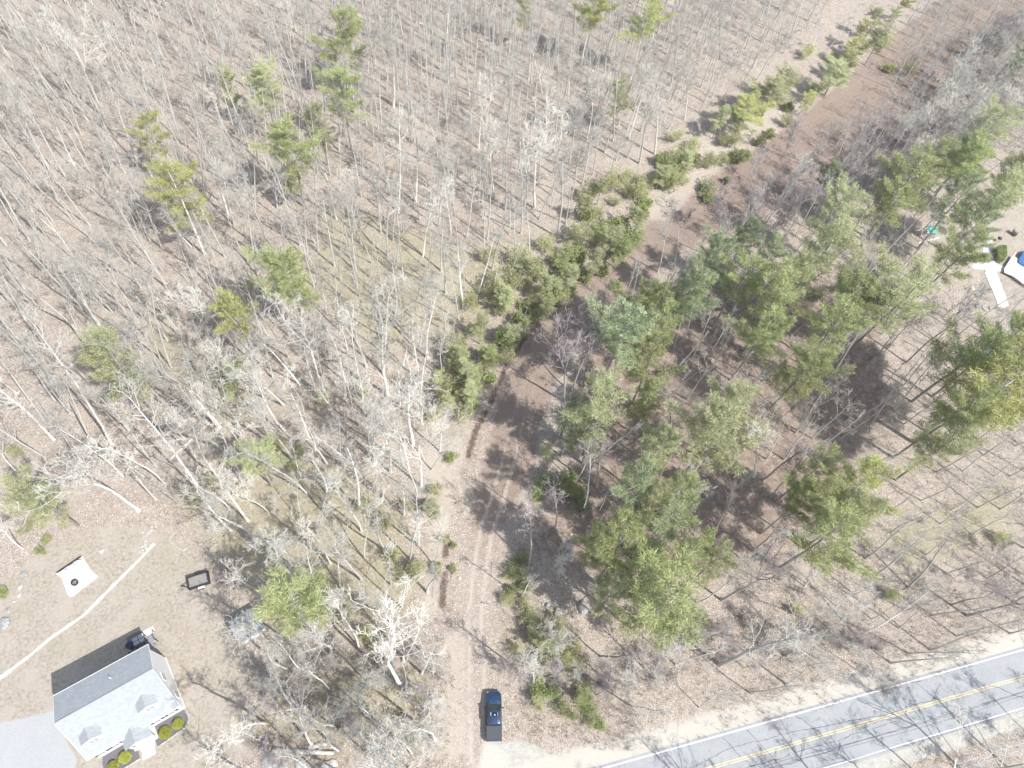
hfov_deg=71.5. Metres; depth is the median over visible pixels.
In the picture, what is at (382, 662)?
bare tree
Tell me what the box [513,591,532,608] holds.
budding shrub
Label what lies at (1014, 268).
pool deck
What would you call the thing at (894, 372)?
bare tree
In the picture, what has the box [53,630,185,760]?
house
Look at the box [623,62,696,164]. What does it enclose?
bare tree
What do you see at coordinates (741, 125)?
pine tree
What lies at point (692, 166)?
laurel shrub
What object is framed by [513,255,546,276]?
pine tree
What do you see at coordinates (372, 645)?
budding shrub
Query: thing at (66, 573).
garden chair
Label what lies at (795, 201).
sapling
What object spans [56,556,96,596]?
fire pit patio
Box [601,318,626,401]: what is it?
bare tree
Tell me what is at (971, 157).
pine tree
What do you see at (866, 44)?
budding shrub
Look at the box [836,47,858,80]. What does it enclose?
pine tree
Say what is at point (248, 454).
bare tree
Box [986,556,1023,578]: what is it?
bare tree
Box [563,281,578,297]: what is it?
laurel shrub
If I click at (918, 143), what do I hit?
sapling
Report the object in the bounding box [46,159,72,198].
bare tree
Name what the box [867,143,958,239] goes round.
pine tree
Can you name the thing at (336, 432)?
bare tree
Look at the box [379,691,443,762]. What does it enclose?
bare tree
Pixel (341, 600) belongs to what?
bare tree
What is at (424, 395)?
bare tree
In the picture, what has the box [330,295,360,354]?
bare tree
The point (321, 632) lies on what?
bare tree
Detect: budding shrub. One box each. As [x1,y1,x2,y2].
[5,436,24,461]
[14,518,32,536]
[186,486,207,505]
[198,468,221,488]
[211,359,236,383]
[220,353,248,373]
[242,276,264,290]
[271,437,289,456]
[285,457,307,474]
[292,435,307,457]
[310,579,332,591]
[311,390,330,405]
[332,601,358,624]
[354,382,370,398]
[354,493,375,515]
[356,625,371,643]
[365,633,387,661]
[373,504,398,531]
[383,547,402,570]
[387,568,410,585]
[398,497,414,513]
[404,557,428,587]
[407,681,422,705]
[423,396,444,420]
[426,478,444,496]
[430,562,442,577]
[434,372,456,401]
[437,326,470,351]
[440,532,449,545]
[443,347,464,384]
[452,381,460,392]
[453,288,480,310]
[454,403,477,425]
[464,321,481,337]
[472,361,483,375]
[473,273,502,298]
[476,357,497,372]
[479,244,498,262]
[481,285,518,307]
[484,360,499,367]
[485,260,524,289]
[494,304,512,315]
[499,590,515,600]
[499,596,515,608]
[500,565,515,581]
[501,240,534,272]
[501,345,515,363]
[506,318,526,327]
[508,641,519,654]
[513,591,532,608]
[515,320,530,340]
[515,604,538,626]
[519,274,538,291]
[524,290,544,308]
[526,307,539,320]
[526,618,542,641]
[526,651,550,669]
[529,693,549,713]
[530,261,548,282]
[530,285,543,298]
[532,231,557,257]
[533,613,551,630]
[536,281,555,301]
[539,442,554,459]
[546,628,570,642]
[546,645,571,667]
[548,606,567,634]
[549,695,569,717]
[554,285,573,303]
[558,240,580,256]
[562,219,587,242]
[562,704,581,721]
[564,639,582,656]
[565,647,586,670]
[573,239,590,255]
[575,676,592,689]
[578,177,600,201]
[580,714,596,730]
[586,203,606,221]
[589,230,603,244]
[602,163,628,193]
[608,194,622,205]
[620,167,636,184]
[621,181,634,198]
[628,180,648,198]
[634,171,653,189]
[642,190,650,197]
[645,171,658,184]
[660,178,674,190]
[664,144,688,161]
[664,153,680,164]
[665,163,685,189]
[666,124,685,142]
[666,171,686,189]
[672,139,699,160]
[675,176,690,186]
[678,163,692,175]
[687,133,703,151]
[694,150,721,168]
[717,131,732,145]
[717,149,731,164]
[727,128,748,147]
[778,112,798,127]
[790,602,807,615]
[796,40,818,58]
[802,79,818,92]
[839,73,853,84]
[858,38,871,49]
[879,31,895,48]
[882,587,903,603]
[899,57,920,75]
[989,528,1014,553]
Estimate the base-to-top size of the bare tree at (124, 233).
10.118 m
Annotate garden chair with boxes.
[61,570,70,577]
[69,565,78,573]
[76,560,83,568]
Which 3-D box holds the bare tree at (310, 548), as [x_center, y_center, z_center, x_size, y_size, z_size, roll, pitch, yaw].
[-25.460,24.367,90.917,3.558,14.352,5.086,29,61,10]
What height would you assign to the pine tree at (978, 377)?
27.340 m
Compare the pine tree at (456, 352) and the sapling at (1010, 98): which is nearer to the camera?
the pine tree at (456, 352)
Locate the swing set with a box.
[912,225,938,242]
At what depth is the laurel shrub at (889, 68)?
167.14 m
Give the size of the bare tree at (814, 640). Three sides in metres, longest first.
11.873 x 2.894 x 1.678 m
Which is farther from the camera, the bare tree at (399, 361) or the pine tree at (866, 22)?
the pine tree at (866, 22)
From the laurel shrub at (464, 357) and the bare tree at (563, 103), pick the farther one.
the bare tree at (563, 103)
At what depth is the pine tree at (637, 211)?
130.80 m
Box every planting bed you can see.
[100,745,139,767]
[155,709,189,747]
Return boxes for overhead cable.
[945,743,1021,767]
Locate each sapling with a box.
[8,98,22,112]
[31,166,57,190]
[97,152,113,171]
[128,203,138,214]
[140,218,154,235]
[175,324,193,350]
[193,509,234,534]
[212,556,240,581]
[230,475,255,493]
[234,692,263,743]
[243,527,258,547]
[250,667,278,685]
[252,669,285,707]
[253,667,279,685]
[254,737,274,765]
[256,691,282,713]
[263,733,291,767]
[266,494,280,508]
[277,742,302,763]
[282,675,307,717]
[285,533,302,547]
[285,657,312,692]
[289,637,313,666]
[299,701,324,722]
[304,468,332,490]
[307,513,334,534]
[307,756,325,767]
[311,657,334,672]
[316,649,349,671]
[327,700,360,730]
[328,680,353,720]
[329,635,349,654]
[330,698,355,725]
[333,723,360,746]
[337,715,380,745]
[344,440,361,466]
[349,664,375,705]
[352,657,367,670]
[362,702,378,721]
[367,710,387,735]
[372,666,387,690]
[372,721,391,740]
[382,660,402,689]
[384,654,398,668]
[384,711,412,736]
[388,672,413,695]
[393,676,417,706]
[405,369,431,393]
[408,645,426,666]
[408,678,431,701]
[411,695,434,717]
[423,404,437,413]
[427,707,451,744]
[430,696,456,718]
[431,663,447,691]
[492,649,508,672]
[499,655,538,689]
[517,645,546,677]
[533,616,572,646]
[546,626,577,667]
[547,657,568,688]
[550,541,579,583]
[568,659,584,683]
[589,650,617,675]
[590,668,614,700]
[590,672,614,693]
[617,664,644,702]
[640,664,660,690]
[643,660,668,691]
[646,645,665,677]
[680,623,704,640]
[685,208,695,221]
[687,628,709,651]
[698,166,737,229]
[699,337,716,359]
[704,485,721,502]
[715,616,735,641]
[716,631,756,666]
[719,347,738,373]
[734,602,759,620]
[739,188,769,222]
[741,182,767,216]
[744,656,767,674]
[749,139,776,179]
[751,614,787,635]
[762,166,791,202]
[763,191,799,237]
[774,107,809,157]
[775,642,807,663]
[777,186,810,225]
[780,628,811,647]
[782,395,809,417]
[785,649,803,668]
[788,150,820,191]
[789,161,827,213]
[795,404,816,433]
[806,142,834,178]
[812,585,827,599]
[813,160,842,212]
[817,624,840,643]
[822,159,864,206]
[828,626,873,648]
[838,137,860,162]
[843,143,876,178]
[844,156,878,193]
[845,634,861,652]
[846,630,879,650]
[851,638,870,660]
[853,103,900,151]
[858,167,886,196]
[862,349,881,365]
[864,638,888,656]
[865,133,891,165]
[867,147,887,168]
[867,158,888,182]
[872,677,901,700]
[876,668,909,689]
[877,149,909,190]
[877,543,905,559]
[879,105,907,138]
[882,335,894,348]
[889,110,922,142]
[889,115,921,161]
[893,111,919,140]
[893,121,922,157]
[896,131,949,173]
[898,120,937,145]
[900,106,942,148]
[901,312,931,331]
[904,133,931,161]
[906,102,943,146]
[913,100,938,129]
[916,107,959,143]
[917,58,946,91]
[923,292,944,316]
[926,142,962,193]
[931,83,969,137]
[933,119,953,143]
[934,65,974,104]
[934,75,962,108]
[934,131,965,171]
[939,91,958,118]
[940,79,978,105]
[941,105,966,132]
[944,67,970,106]
[944,99,982,144]
[946,45,980,92]
[949,33,984,72]
[949,75,992,105]
[950,747,986,767]
[951,122,978,150]
[953,549,987,588]
[954,50,982,95]
[954,81,985,127]
[956,88,992,125]
[965,17,1007,63]
[966,83,990,121]
[967,31,1008,65]
[969,55,1001,84]
[969,89,1006,144]
[970,106,1015,142]
[971,51,1005,89]
[979,14,1018,49]
[979,75,1001,98]
[979,86,1013,115]
[980,14,1013,49]
[981,739,1008,757]
[983,30,1016,79]
[984,19,1023,63]
[987,32,1019,69]
[989,77,1014,102]
[990,45,1022,78]
[990,533,1023,555]
[992,65,1013,89]
[997,28,1023,47]
[998,5,1023,40]
[999,54,1023,80]
[1000,100,1023,133]
[1001,79,1023,109]
[1002,83,1023,112]
[1009,10,1023,38]
[1010,725,1023,744]
[1011,585,1023,595]
[1012,64,1023,98]
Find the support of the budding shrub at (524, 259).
on the ground at (96, 506)
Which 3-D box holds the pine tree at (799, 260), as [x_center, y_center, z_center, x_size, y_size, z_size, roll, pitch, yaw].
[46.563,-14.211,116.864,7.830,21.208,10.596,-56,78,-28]
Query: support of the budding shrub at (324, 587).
on the ground at (96, 506)
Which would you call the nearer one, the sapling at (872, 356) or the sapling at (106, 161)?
the sapling at (872, 356)
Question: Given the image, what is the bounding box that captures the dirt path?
[457,0,1023,767]
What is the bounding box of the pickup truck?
[484,691,503,742]
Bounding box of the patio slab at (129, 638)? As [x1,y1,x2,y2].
[126,630,145,651]
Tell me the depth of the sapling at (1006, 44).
165.67 m
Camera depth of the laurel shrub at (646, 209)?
136.09 m
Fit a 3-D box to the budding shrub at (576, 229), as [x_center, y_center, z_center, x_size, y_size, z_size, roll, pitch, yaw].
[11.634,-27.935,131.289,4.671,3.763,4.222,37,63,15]
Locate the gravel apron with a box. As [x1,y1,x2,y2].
[8,632,1023,767]
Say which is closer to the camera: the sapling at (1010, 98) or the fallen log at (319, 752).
the fallen log at (319, 752)
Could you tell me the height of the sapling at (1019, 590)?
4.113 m
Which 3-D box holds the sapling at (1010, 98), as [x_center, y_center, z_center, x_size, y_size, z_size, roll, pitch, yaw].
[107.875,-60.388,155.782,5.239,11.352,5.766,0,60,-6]
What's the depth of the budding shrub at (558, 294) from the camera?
123.31 m
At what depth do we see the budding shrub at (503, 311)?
120.76 m
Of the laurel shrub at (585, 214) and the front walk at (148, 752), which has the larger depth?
the laurel shrub at (585, 214)
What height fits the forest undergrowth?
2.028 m
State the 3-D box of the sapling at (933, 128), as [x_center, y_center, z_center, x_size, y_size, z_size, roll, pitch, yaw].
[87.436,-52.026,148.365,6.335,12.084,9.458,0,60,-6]
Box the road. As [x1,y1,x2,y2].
[593,646,1023,767]
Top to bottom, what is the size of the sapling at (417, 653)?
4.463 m
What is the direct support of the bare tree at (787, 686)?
on the ground at (96, 506)
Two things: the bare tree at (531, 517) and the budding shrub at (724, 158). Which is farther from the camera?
the budding shrub at (724, 158)
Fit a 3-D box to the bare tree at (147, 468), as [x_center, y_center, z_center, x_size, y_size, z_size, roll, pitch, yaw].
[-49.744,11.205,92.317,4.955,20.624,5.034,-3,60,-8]
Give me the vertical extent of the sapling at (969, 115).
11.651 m
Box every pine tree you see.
[0,462,79,530]
[74,323,154,410]
[123,109,172,163]
[142,156,214,254]
[208,284,260,358]
[213,60,243,123]
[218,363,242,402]
[221,432,288,484]
[239,242,323,337]
[242,55,283,145]
[247,111,325,206]
[249,560,337,638]
[281,170,303,211]
[301,99,335,165]
[307,4,366,100]
[309,63,370,149]
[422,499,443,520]
[425,367,447,393]
[441,391,457,415]
[449,341,470,362]
[455,352,478,386]
[455,376,482,407]
[470,308,490,344]
[475,343,502,360]
[494,278,515,310]
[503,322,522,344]
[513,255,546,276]
[514,0,537,52]
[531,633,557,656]
[537,271,556,298]
[537,292,559,320]
[549,249,572,269]
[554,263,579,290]
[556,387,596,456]
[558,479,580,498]
[560,358,635,462]
[569,515,613,570]
[572,0,621,64]
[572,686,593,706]
[574,193,598,223]
[578,219,597,248]
[584,247,605,277]
[584,291,661,386]
[584,506,671,586]
[588,177,610,202]
[590,567,634,625]
[599,223,624,253]
[605,449,658,528]
[606,73,634,130]
[610,236,639,269]
[610,276,669,352]
[614,541,710,654]
[615,0,677,78]
[617,525,672,613]
[618,475,684,522]
[623,328,688,402]
[625,373,669,439]
[628,202,647,233]
[633,491,703,554]
[638,417,688,474]
[639,290,689,365]
[651,162,671,189]
[656,249,719,352]
[660,468,708,531]
[662,526,720,573]
[663,389,774,477]
[681,147,695,169]
[688,535,740,588]
[698,222,738,288]
[707,373,772,444]
[709,103,731,138]
[712,246,781,327]
[716,212,767,291]
[723,309,797,380]
[727,90,777,131]
[729,108,756,132]
[738,257,813,351]
[740,227,790,298]
[746,78,768,107]
[750,73,795,117]
[757,341,856,422]
[760,473,837,534]
[768,247,840,330]
[772,60,802,95]
[774,441,845,502]
[777,477,879,583]
[780,213,858,304]
[787,290,874,383]
[798,91,817,112]
[802,470,893,549]
[804,169,874,245]
[804,264,889,356]
[807,154,843,206]
[808,74,837,105]
[811,453,903,531]
[820,50,852,95]
[820,237,911,335]
[823,272,888,340]
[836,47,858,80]
[844,36,868,61]
[849,252,944,351]
[854,17,871,47]
[859,173,928,247]
[864,23,890,64]
[865,5,887,37]
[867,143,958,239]
[882,5,902,27]
[892,381,1008,457]
[894,0,916,21]
[894,415,994,480]
[897,134,964,200]
[910,314,1020,402]
[913,328,1023,439]
[916,168,990,248]
[917,219,998,298]
[923,125,998,210]
[931,308,1023,395]
[932,193,1006,266]
[934,122,994,192]
[943,160,1023,251]
[953,375,1023,436]
[954,93,1023,155]
[984,150,1023,195]
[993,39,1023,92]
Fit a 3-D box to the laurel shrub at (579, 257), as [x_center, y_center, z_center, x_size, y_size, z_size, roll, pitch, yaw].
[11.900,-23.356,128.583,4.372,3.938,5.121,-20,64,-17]
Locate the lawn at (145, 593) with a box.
[0,528,258,767]
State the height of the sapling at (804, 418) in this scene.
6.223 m
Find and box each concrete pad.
[143,626,154,636]
[966,259,988,268]
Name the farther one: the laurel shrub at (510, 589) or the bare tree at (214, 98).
the bare tree at (214, 98)
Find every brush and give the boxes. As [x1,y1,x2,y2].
[239,547,1023,767]
[438,282,579,605]
[489,1,1023,524]
[908,732,1022,767]
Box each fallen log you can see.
[170,422,209,459]
[272,747,334,754]
[308,744,326,749]
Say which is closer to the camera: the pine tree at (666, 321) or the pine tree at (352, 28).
the pine tree at (666, 321)
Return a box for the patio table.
[131,633,146,646]
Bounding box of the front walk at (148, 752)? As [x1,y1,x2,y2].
[142,744,154,759]
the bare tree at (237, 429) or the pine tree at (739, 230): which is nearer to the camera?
the bare tree at (237, 429)
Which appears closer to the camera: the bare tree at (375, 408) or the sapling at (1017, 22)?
the bare tree at (375, 408)
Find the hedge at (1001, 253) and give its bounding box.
[994,245,1006,262]
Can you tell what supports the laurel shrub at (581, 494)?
on the ground at (96, 506)
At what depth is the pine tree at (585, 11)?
148.13 m
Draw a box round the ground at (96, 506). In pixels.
[0,0,1023,767]
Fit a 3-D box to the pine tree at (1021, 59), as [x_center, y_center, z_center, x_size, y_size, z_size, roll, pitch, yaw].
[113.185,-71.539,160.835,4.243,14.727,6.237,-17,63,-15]
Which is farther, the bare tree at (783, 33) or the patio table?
the bare tree at (783, 33)
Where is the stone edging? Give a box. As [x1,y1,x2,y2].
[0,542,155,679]
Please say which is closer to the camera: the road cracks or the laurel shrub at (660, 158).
the road cracks
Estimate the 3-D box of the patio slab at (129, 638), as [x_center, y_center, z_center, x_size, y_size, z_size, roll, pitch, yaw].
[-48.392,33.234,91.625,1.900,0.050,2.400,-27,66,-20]
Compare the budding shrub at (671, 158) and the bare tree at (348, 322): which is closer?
the bare tree at (348, 322)
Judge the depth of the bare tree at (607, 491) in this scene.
99.11 m
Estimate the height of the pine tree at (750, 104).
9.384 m
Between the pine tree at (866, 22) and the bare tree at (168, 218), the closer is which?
the bare tree at (168, 218)
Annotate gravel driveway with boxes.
[0,710,75,767]
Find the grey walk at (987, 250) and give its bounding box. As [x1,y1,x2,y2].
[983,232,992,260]
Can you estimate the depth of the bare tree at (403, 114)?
121.65 m
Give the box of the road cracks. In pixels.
[663,682,1023,767]
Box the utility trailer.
[181,570,210,589]
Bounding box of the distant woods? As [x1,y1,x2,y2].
[0,0,1023,668]
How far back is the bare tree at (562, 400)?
99.60 m
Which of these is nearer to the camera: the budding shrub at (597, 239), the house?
the house
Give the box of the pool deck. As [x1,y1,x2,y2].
[1004,252,1023,284]
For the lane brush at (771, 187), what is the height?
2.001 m
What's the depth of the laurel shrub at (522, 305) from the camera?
122.78 m
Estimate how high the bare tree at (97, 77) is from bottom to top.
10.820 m
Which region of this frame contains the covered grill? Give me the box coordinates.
[125,641,134,648]
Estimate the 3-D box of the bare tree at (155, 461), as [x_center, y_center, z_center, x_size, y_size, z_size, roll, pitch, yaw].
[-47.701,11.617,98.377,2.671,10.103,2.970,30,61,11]
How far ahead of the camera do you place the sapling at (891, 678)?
94.88 m
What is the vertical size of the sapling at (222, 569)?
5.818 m
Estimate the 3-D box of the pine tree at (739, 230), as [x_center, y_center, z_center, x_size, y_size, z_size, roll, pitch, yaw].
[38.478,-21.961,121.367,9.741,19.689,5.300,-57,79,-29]
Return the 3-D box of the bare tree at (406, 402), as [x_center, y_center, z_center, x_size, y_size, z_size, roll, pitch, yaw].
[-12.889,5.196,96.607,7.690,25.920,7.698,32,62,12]
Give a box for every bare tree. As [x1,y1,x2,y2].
[0,291,41,330]
[0,376,55,440]
[0,428,15,470]
[0,446,140,529]
[0,518,23,549]
[6,2,126,118]
[9,297,113,445]
[14,196,64,241]
[24,32,72,103]
[31,414,124,476]
[33,138,66,192]
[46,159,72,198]
[52,259,91,280]
[54,348,92,386]
[58,161,105,206]
[61,151,92,192]
[62,246,99,324]
[69,428,111,462]
[73,314,270,432]
[75,435,165,483]
[90,57,107,108]
[90,432,144,476]
[92,60,118,92]
[101,399,157,467]
[106,370,208,501]
[110,445,156,499]
[117,219,131,255]
[128,171,142,204]
[139,32,153,63]
[142,280,163,314]
[148,281,231,342]
[148,452,179,470]
[148,475,185,507]
[155,400,226,458]
[156,203,191,246]
[158,410,198,463]
[162,309,193,348]
[173,263,202,313]
[177,117,187,155]
[178,466,231,530]
[181,478,230,510]
[183,376,243,483]
[184,376,244,433]
[184,392,215,446]
[184,410,224,483]
[189,139,270,249]
[192,486,251,545]
[193,715,266,767]
[199,143,240,215]
[199,334,232,410]
[199,448,249,522]
[200,389,241,449]
[204,85,235,147]
[207,346,254,412]
[211,611,283,659]
[215,352,284,405]
[217,200,239,246]
[217,488,268,512]
[219,557,258,592]
[220,440,308,494]
[225,413,258,470]
[228,600,268,665]
[232,377,292,459]
[236,342,285,431]
[239,314,300,385]
[242,525,274,554]
[243,332,266,399]
[243,374,292,435]
[254,633,301,674]
[255,269,327,397]
[258,634,306,673]
[260,526,292,566]
[261,650,305,707]
[263,519,306,577]
[268,415,288,439]
[268,701,334,727]
[270,0,298,73]
[272,680,328,745]
[273,743,326,767]
[276,383,327,464]
[280,362,306,420]
[282,558,310,581]
[283,318,333,394]
[286,147,339,219]
[286,469,306,522]
[287,435,307,475]
[288,425,362,477]
[290,503,331,563]
[291,614,337,679]
[293,414,317,452]
[294,513,310,550]
[295,662,329,689]
[297,17,312,81]
[297,537,323,609]
[300,372,344,430]
[300,447,327,492]
[300,695,344,755]
[303,322,348,382]
[309,526,362,581]
[312,350,368,426]
[313,263,330,314]
[315,500,335,534]
[315,582,359,647]
[319,421,364,512]
[321,454,362,512]
[321,474,362,532]
[323,518,350,585]
[325,327,340,362]
[325,405,363,466]
[326,583,365,624]
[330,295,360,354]
[331,163,364,208]
[333,300,368,377]
[334,353,362,407]
[337,333,364,413]
[339,494,362,543]
[344,357,426,463]
[345,395,478,498]
[346,367,400,473]
[347,585,445,696]
[348,664,392,709]
[350,694,377,720]
[353,728,395,767]
[355,583,378,620]
[355,699,450,767]
[358,500,397,549]
[360,391,391,454]
[360,496,382,559]
[361,299,413,395]
[362,425,392,499]
[364,590,391,622]
[366,9,401,106]
[366,94,375,146]
[368,486,388,524]
[370,438,394,485]
[371,273,405,375]
[371,407,411,472]
[371,587,404,662]
[376,383,391,414]
[377,618,406,663]
[379,248,404,314]
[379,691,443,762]
[379,720,412,762]
[381,173,406,256]
[381,354,449,446]
[381,538,397,585]
[383,446,420,499]
[384,102,412,213]
[386,470,414,515]
[388,87,469,202]
[392,272,413,322]
[393,357,405,405]
[393,574,424,607]
[395,613,425,654]
[399,471,435,546]
[400,507,447,560]
[402,299,444,365]
[402,323,422,378]
[404,101,439,155]
[408,618,457,674]
[411,331,437,404]
[412,388,435,422]
[415,689,437,725]
[418,561,458,599]
[421,180,453,256]
[423,262,461,358]
[425,154,465,227]
[427,174,454,240]
[428,509,451,562]
[431,426,469,470]
[434,323,457,378]
[434,402,469,451]
[438,0,475,82]
[446,237,474,307]
[456,267,462,305]
[460,111,476,154]
[460,169,483,237]
[472,59,517,148]
[474,111,505,199]
[478,226,503,293]
[481,206,493,244]
[489,115,563,217]
[491,262,500,297]
[499,161,515,234]
[512,640,551,684]
[516,32,542,92]
[516,206,532,253]
[516,306,599,401]
[516,487,539,565]
[522,573,539,595]
[528,64,568,208]
[540,475,566,531]
[543,380,570,438]
[547,134,573,238]
[548,540,576,556]
[559,90,577,135]
[564,302,600,387]
[565,39,575,95]
[570,128,606,199]
[570,321,604,392]
[570,435,621,488]
[575,429,601,481]
[577,67,619,138]
[578,437,597,508]
[582,364,620,455]
[596,679,624,695]
[599,478,616,510]
[599,632,660,662]
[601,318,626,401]
[606,121,636,176]
[606,419,643,451]
[610,656,647,684]
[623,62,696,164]
[628,59,655,137]
[629,703,671,717]
[640,61,673,154]
[652,356,683,455]
[652,620,712,671]
[655,390,698,432]
[657,453,711,510]
[658,438,686,477]
[674,641,727,676]
[680,61,700,120]
[684,3,710,61]
[687,480,717,512]
[696,547,767,603]
[698,676,750,707]
[704,626,730,638]
[709,1,726,59]
[713,479,740,533]
[717,595,854,704]
[720,508,801,601]
[725,404,767,469]
[726,463,765,498]
[730,551,759,565]
[735,344,758,376]
[740,417,782,477]
[741,516,799,559]
[748,677,807,693]
[755,511,795,548]
[756,14,807,80]
[759,628,775,645]
[760,563,800,578]
[762,434,829,480]
[769,17,794,64]
[770,437,827,497]
[774,602,821,627]
[784,638,841,687]
[794,630,827,656]
[798,632,846,643]
[803,588,872,628]
[813,11,825,43]
[820,10,856,56]
[821,357,852,408]
[829,586,878,630]
[836,576,881,605]
[856,649,879,670]
[857,570,944,635]
[880,362,903,388]
[887,306,930,348]
[889,758,916,767]
[893,510,929,529]
[894,483,927,507]
[906,268,1008,362]
[907,492,973,587]
[947,694,970,767]
[950,571,1023,604]
[956,756,1002,767]
[965,568,1023,648]
[979,733,1020,762]
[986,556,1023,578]
[999,699,1023,767]
[1000,708,1018,766]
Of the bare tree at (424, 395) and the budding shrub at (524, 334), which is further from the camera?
the budding shrub at (524, 334)
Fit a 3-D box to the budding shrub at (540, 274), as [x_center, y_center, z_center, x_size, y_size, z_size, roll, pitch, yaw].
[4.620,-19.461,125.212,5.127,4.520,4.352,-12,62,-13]
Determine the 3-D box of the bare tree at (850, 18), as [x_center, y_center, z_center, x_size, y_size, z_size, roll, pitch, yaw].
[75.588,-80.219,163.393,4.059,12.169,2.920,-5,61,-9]
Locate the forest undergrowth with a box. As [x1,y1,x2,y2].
[0,0,1023,767]
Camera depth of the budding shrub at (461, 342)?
115.01 m
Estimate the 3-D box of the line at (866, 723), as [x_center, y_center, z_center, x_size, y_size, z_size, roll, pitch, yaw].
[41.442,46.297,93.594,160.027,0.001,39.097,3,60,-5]
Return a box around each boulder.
[0,617,10,629]
[4,608,10,614]
[20,571,28,577]
[262,757,277,767]
[278,760,287,767]
[295,757,306,767]
[322,761,328,767]
[329,759,337,767]
[555,607,562,617]
[577,600,589,614]
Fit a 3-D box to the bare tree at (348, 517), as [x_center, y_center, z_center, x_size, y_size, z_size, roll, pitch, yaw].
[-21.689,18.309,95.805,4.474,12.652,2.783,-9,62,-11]
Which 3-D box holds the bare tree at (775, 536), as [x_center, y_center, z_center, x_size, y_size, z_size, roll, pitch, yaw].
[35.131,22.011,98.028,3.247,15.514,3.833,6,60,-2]
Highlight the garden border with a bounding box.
[169,532,189,550]
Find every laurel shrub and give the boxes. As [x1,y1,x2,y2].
[0,585,7,600]
[33,545,46,554]
[40,533,53,545]
[364,634,376,643]
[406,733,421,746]
[443,451,460,464]
[448,564,457,577]
[449,383,461,400]
[450,542,456,550]
[451,347,472,373]
[456,394,479,411]
[461,370,487,388]
[484,369,498,382]
[490,326,520,357]
[505,584,519,595]
[506,562,527,581]
[511,307,532,329]
[513,555,525,566]
[513,578,531,591]
[515,298,532,314]
[518,549,529,566]
[527,301,545,326]
[528,675,554,699]
[530,483,542,505]
[532,471,551,489]
[537,287,568,305]
[538,619,564,639]
[543,683,565,700]
[547,251,564,267]
[551,640,570,660]
[553,481,569,496]
[554,262,576,284]
[560,469,578,486]
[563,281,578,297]
[565,240,589,265]
[571,480,591,503]
[571,497,591,515]
[572,686,590,706]
[576,201,596,221]
[577,266,595,286]
[577,699,599,717]
[592,217,616,240]
[593,259,609,278]
[594,713,610,732]
[600,212,633,238]
[606,234,627,258]
[607,279,623,291]
[622,225,645,246]
[632,199,649,223]
[639,195,656,207]
[655,151,670,165]
[655,158,684,191]
[679,155,697,169]
[693,150,700,162]
[697,174,719,197]
[697,190,713,206]
[721,175,731,186]
[727,145,746,163]
[736,148,754,158]
[753,133,767,146]
[762,127,777,139]
[782,101,797,111]
[829,52,839,61]
[880,62,897,73]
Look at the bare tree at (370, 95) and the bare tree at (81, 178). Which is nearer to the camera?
the bare tree at (81, 178)
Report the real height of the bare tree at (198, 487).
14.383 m
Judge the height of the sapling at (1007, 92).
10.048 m
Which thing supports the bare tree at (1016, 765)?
on the ground at (96, 506)
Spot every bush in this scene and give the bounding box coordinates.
[107,760,118,767]
[118,750,131,763]
[158,726,171,739]
[171,718,183,729]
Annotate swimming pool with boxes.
[1018,251,1023,266]
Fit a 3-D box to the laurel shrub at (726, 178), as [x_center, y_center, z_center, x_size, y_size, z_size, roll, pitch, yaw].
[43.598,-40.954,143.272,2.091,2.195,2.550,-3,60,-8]
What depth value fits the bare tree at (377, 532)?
87.09 m
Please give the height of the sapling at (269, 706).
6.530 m
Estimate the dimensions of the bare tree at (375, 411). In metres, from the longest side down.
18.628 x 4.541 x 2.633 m
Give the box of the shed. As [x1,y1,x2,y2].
[229,607,266,644]
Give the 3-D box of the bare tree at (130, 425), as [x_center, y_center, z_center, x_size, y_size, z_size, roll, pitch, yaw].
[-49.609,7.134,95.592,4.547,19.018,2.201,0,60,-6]
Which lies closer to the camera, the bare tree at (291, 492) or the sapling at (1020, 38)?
the bare tree at (291, 492)
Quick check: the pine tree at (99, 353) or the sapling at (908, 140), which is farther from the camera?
the sapling at (908, 140)
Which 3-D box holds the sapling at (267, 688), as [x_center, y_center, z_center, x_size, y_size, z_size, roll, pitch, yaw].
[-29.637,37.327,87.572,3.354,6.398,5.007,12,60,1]
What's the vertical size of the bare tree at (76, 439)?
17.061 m
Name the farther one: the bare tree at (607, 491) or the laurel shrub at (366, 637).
the bare tree at (607, 491)
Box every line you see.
[604,649,1023,767]
[706,675,1023,767]
[715,677,1023,767]
[825,708,1023,767]
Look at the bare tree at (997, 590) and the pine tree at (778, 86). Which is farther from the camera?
the pine tree at (778, 86)
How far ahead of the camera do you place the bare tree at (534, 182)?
121.23 m
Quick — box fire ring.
[71,579,78,585]
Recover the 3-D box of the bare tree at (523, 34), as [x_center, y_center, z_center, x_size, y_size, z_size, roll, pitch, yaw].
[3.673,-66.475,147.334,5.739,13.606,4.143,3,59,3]
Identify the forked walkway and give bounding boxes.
[984,257,1008,307]
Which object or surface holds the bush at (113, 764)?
on the planting bed at (111, 756)
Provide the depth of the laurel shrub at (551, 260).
127.95 m
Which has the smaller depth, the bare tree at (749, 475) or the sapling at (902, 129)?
the bare tree at (749, 475)
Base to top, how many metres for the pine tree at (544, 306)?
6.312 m
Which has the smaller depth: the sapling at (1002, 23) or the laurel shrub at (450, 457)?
the laurel shrub at (450, 457)
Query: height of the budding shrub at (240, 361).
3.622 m
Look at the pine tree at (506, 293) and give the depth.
118.12 m
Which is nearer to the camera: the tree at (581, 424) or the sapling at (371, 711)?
the sapling at (371, 711)
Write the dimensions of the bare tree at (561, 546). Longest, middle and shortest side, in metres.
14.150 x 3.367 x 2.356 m
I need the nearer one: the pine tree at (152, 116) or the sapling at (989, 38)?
the pine tree at (152, 116)
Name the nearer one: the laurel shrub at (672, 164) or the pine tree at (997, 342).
the pine tree at (997, 342)

